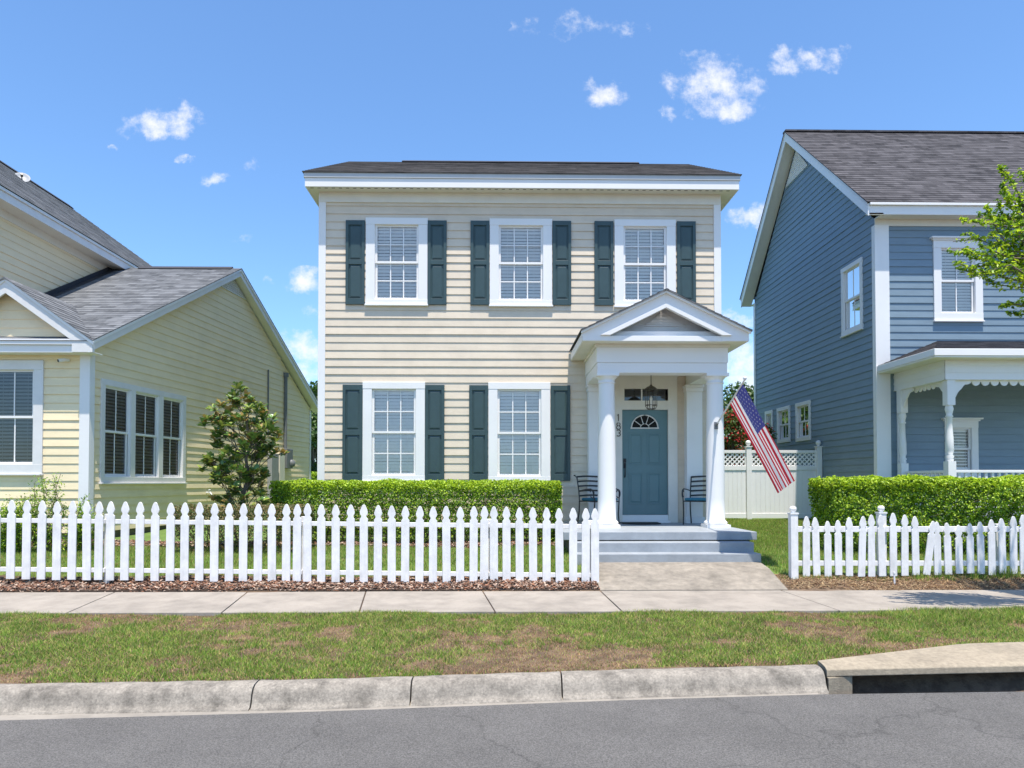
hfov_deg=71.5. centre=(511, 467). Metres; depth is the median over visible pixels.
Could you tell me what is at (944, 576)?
weed
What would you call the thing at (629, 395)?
transom window
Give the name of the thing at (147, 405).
window
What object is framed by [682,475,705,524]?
porch chair
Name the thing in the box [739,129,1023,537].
house
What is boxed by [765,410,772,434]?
window
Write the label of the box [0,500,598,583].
picket fence
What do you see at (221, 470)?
magnolia tree
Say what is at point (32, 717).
gutter
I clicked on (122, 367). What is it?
house
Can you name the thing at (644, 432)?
front door
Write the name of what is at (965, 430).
window
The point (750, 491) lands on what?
privacy fence
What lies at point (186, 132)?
sky
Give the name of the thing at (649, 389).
porch lantern
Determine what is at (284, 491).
hedge
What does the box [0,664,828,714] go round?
kerb
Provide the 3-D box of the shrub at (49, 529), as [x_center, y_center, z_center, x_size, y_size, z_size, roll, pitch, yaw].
[-7.399,0.722,11.448,1.243,1.329,0.595,0,-1,-1]
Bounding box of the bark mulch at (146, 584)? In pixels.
[0,574,599,591]
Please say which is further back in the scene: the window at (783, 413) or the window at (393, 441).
the window at (783, 413)
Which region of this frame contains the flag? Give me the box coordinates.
[714,376,794,492]
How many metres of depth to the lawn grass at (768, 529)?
10.95 m
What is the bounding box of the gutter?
[0,693,817,719]
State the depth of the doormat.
13.08 m
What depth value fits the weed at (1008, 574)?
9.86 m
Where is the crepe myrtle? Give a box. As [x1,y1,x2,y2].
[723,407,783,465]
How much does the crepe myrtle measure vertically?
3.320 m
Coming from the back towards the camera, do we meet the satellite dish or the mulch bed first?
the satellite dish
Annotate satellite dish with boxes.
[15,172,30,181]
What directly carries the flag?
attached to the house at (519, 320)
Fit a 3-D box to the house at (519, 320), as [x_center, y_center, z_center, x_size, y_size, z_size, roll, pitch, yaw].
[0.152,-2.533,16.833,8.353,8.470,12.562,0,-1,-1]
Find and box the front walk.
[597,562,787,590]
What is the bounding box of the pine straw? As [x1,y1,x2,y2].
[775,573,1023,589]
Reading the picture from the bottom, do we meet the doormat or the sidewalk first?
the sidewalk
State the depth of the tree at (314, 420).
40.04 m
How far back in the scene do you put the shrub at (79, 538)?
11.48 m
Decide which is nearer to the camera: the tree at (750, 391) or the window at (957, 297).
the window at (957, 297)
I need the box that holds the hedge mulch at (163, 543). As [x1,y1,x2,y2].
[31,538,554,547]
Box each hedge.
[173,503,315,552]
[268,478,562,542]
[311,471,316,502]
[807,474,1023,553]
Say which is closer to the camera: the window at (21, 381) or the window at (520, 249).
the window at (21, 381)
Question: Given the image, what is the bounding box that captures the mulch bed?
[0,588,598,592]
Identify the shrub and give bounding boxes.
[0,494,36,552]
[14,472,92,551]
[66,499,103,549]
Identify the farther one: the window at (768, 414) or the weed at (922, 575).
the window at (768, 414)
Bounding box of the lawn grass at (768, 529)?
[0,517,1023,582]
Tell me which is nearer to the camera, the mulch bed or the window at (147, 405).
the mulch bed
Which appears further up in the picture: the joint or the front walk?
the front walk
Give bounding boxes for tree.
[196,381,288,520]
[309,380,317,488]
[723,381,753,459]
[947,164,1023,318]
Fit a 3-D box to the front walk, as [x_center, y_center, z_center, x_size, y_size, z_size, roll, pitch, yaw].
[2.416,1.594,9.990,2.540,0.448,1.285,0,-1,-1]
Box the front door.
[622,410,667,514]
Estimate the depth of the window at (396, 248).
13.77 m
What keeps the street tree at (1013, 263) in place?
on the ground at (968, 682)
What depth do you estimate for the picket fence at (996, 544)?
9.91 m
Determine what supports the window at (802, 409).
in the house at (888, 339)
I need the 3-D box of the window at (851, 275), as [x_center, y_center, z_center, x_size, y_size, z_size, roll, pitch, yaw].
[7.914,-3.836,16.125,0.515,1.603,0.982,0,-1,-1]
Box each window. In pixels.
[0,360,44,474]
[105,385,130,476]
[135,391,158,476]
[163,397,182,477]
[362,382,424,480]
[364,217,427,305]
[488,382,550,480]
[489,218,552,306]
[614,219,675,307]
[624,389,664,400]
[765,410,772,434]
[776,405,790,443]
[795,400,810,441]
[840,257,863,337]
[929,236,984,321]
[941,418,983,477]
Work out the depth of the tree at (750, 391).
30.60 m
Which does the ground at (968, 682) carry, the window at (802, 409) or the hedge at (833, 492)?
the hedge at (833, 492)
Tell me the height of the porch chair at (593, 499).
0.923 m
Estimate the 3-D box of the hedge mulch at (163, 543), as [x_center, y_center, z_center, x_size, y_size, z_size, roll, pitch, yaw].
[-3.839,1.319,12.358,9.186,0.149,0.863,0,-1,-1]
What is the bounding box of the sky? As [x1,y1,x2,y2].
[0,0,1023,460]
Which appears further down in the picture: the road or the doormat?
the road
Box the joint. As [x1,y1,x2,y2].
[359,593,620,611]
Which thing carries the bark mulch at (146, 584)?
on the ground at (968, 682)
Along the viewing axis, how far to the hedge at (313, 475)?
29.91 m
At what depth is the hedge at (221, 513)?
11.30 m
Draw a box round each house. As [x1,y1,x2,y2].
[0,160,317,540]
[302,160,760,564]
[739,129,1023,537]
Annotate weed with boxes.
[909,571,935,582]
[930,572,955,581]
[962,571,991,580]
[985,566,1023,579]
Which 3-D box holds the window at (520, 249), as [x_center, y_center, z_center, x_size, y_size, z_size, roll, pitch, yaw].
[0.169,-3.964,13.981,1.237,1.715,0.520,0,-1,-1]
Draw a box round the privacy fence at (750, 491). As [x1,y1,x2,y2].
[724,440,822,519]
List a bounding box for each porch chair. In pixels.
[573,475,620,524]
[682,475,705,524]
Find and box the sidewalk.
[0,590,1023,615]
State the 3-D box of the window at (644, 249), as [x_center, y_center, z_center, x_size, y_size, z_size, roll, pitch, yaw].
[2.582,-3.958,14.023,1.221,1.720,0.520,0,-1,-1]
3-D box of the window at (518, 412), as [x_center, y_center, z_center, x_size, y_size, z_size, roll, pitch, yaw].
[0.138,-0.668,13.912,1.222,1.943,0.520,0,-1,-1]
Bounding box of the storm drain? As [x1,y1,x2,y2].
[818,642,1023,693]
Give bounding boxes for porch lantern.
[644,384,657,409]
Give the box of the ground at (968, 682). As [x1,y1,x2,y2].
[0,503,1023,693]
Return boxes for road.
[0,692,1023,767]
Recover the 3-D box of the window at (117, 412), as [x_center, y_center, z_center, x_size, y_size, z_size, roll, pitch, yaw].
[-7.746,-0.677,13.571,0.474,1.709,0.755,0,-1,6]
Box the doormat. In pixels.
[620,522,660,524]
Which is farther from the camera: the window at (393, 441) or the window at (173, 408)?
the window at (173, 408)
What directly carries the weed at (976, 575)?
on the pine straw
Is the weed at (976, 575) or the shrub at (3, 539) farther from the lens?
the shrub at (3, 539)
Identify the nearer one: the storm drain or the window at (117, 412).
the storm drain
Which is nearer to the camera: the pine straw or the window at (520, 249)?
the pine straw
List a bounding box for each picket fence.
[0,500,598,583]
[787,506,1023,578]

